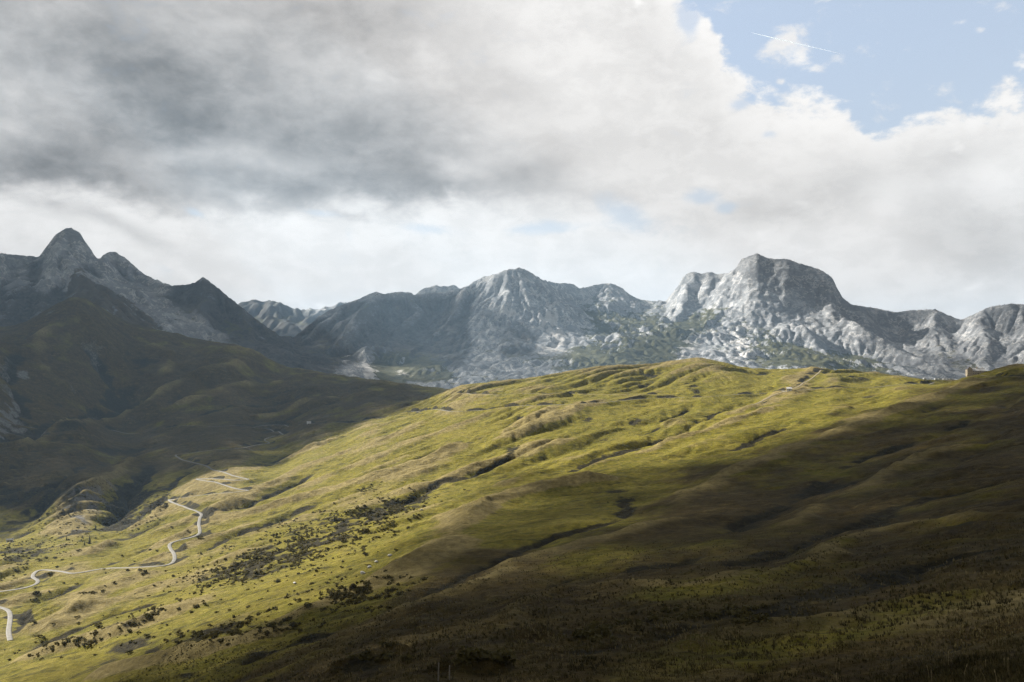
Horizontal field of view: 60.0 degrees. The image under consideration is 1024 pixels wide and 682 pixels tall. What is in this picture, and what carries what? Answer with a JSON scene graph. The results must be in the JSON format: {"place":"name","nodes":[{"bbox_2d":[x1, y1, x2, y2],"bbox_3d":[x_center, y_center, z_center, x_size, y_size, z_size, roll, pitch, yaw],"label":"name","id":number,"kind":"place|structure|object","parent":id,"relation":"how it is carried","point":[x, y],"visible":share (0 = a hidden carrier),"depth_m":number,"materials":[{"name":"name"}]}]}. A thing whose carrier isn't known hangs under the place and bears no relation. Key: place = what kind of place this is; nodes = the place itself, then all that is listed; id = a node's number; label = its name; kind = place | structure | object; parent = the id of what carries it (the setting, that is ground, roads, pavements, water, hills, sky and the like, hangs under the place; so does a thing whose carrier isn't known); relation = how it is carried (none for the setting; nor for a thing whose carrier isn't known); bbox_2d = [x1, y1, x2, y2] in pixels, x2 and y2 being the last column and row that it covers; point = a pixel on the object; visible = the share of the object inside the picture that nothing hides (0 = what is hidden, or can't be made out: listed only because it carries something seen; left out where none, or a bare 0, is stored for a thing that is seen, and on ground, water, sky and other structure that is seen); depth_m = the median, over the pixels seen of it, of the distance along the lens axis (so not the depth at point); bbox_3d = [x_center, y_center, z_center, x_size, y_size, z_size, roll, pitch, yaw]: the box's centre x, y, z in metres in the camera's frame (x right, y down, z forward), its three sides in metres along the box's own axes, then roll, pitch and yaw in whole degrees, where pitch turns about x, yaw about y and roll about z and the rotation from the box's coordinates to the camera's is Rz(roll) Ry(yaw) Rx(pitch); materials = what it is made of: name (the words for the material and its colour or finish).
{"place":"outdoors","nodes":[
{"label":"outdoors","id":0,"kind":"place"},
{"bbox_2d":[0,606,12,640],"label":"road","id":1,"kind":"structure","parent":0,"point":[9,625],"depth_m":598.57,"materials":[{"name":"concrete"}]},
{"bbox_2d":[0,427,282,591],"bbox_3d":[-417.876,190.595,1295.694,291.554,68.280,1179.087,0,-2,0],"label":"road","id":2,"kind":"structure","parent":0,"point":[37,580],"depth_m":836.43,"materials":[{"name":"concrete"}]},
{"bbox_2d":[0,228,308,346],"bbox_3d":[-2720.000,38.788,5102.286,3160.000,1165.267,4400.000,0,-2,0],"label":"mountain","id":3,"kind":"structure","parent":0,"point":[65,264],"depth_m":4065.24,"materials":[{"name":"grey stone"}]},
{"bbox_2d":[238,285,457,336],"bbox_3d":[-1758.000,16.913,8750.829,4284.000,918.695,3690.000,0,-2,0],"label":"mountain","id":4,"kind":"structure","parent":0,"point":[280,319],"depth_m":8802.45,"materials":[{"name":"grey stone"}]},
{"bbox_2d":[240,267,671,388],"bbox_3d":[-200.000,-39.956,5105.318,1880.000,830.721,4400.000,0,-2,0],"label":"mountain","id":5,"kind":"structure","parent":0,"point":[518,323],"depth_m":4722.06,"materials":[{"name":"grey stone"}]},
{"bbox_2d":[0,297,1023,681],"bbox_3d":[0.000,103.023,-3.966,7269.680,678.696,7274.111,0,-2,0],"label":"hillside","id":6,"kind":"structure","parent":0,"point":[568,473],"depth_m":674.47,"materials":[{"name":"green plant"}]},
{"bbox_2d":[143,612,152,618],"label":"shrub","id":7,"kind":"object","parent":6,"relation":"on","point":[149,615],"visible":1,"depth_m":496.36,"materials":[{"name":"green plant"}]},
{"bbox_2d":[200,634,210,639],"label":"shrub","id":8,"kind":"object","parent":6,"relation":"on","point":[206,636],"visible":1,"depth_m":360.97,"materials":[{"name":"green plant"}]},
{"bbox_2d":[235,621,243,627],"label":"shrub","id":9,"kind":"object","parent":6,"relation":"on","point":[237,623],"visible":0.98,"depth_m":402.34,"materials":[{"name":"green plant"}]},
{"bbox_2d":[265,623,276,626],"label":"shrub","id":10,"kind":"object","parent":6,"relation":"on","point":[269,624],"visible":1,"depth_m":355.27,"materials":[{"name":"green plant"}]},
{"bbox_2d":[288,622,300,626],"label":"shrub","id":11,"kind":"object","parent":6,"relation":"on","point":[293,624],"visible":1,"depth_m":354.20,"materials":[{"name":"green plant"}]},
{"bbox_2d":[303,602,312,607],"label":"shrub","id":12,"kind":"object","parent":6,"relation":"on","point":[309,605],"visible":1,"depth_m":381.71,"materials":[{"name":"green plant"}]},
{"bbox_2d":[354,585,366,590],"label":"shrub","id":13,"kind":"object","parent":6,"relation":"on","point":[361,587],"visible":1,"depth_m":396.10,"materials":[{"name":"green plant"}]},
{"bbox_2d":[0,388,770,663],"bbox_3d":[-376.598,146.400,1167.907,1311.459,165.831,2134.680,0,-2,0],"label":"undergrowth","id":14,"kind":"object","parent":6,"relation":"on","point":[502,654],"visible":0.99,"depth_m":414.76,"materials":[{"name":"green plant"}]},
{"bbox_2d":[836,651,1008,681],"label":"dry stalks","id":15,"kind":"object","parent":6,"relation":"on","point":[948,664],"visible":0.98,"depth_m":46.53,"materials":[{"name":"plant"}]},
{"bbox_2d":[965,366,986,376],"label":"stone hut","id":16,"kind":"structure","parent":6,"relation":"on","point":[969,371],"depth_m":1230.59,"materials":[{"name":"grey stone"}]},
{"bbox_2d":[0,0,1023,319],"label":"sky","id":17,"kind":"structure","parent":0,"point":[301,154],"materials":[{"name":"white"}]},
{"bbox_2d":[754,33,835,52],"bbox_3d":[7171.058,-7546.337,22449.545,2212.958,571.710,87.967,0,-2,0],"label":"contrail","id":18,"kind":"object","parent":17,"relation":"in","point":[788,41],"visible":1,"depth_m":22455.27,"materials":[{"name":"white"}]},
{"bbox_2d":[467,393,659,394],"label":"track","id":19,"kind":"structure","parent":0,"point":[591,394],"depth_m":1261.52,"materials":[{"name":"soil"}]},
{"bbox_2d":[750,370,820,404],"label":"track","id":20,"kind":"structure","parent":0,"point":[792,388],"depth_m":1214.19,"materials":[{"name":"soil"}]},
{"bbox_2d":[616,253,1023,379],"bbox_3d":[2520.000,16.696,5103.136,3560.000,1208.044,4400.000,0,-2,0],"label":"mountain","id":21,"kind":"structure","parent":0,"point":[756,310],"depth_m":5153.20,"materials":[{"name":"grey stone"}]}
]}

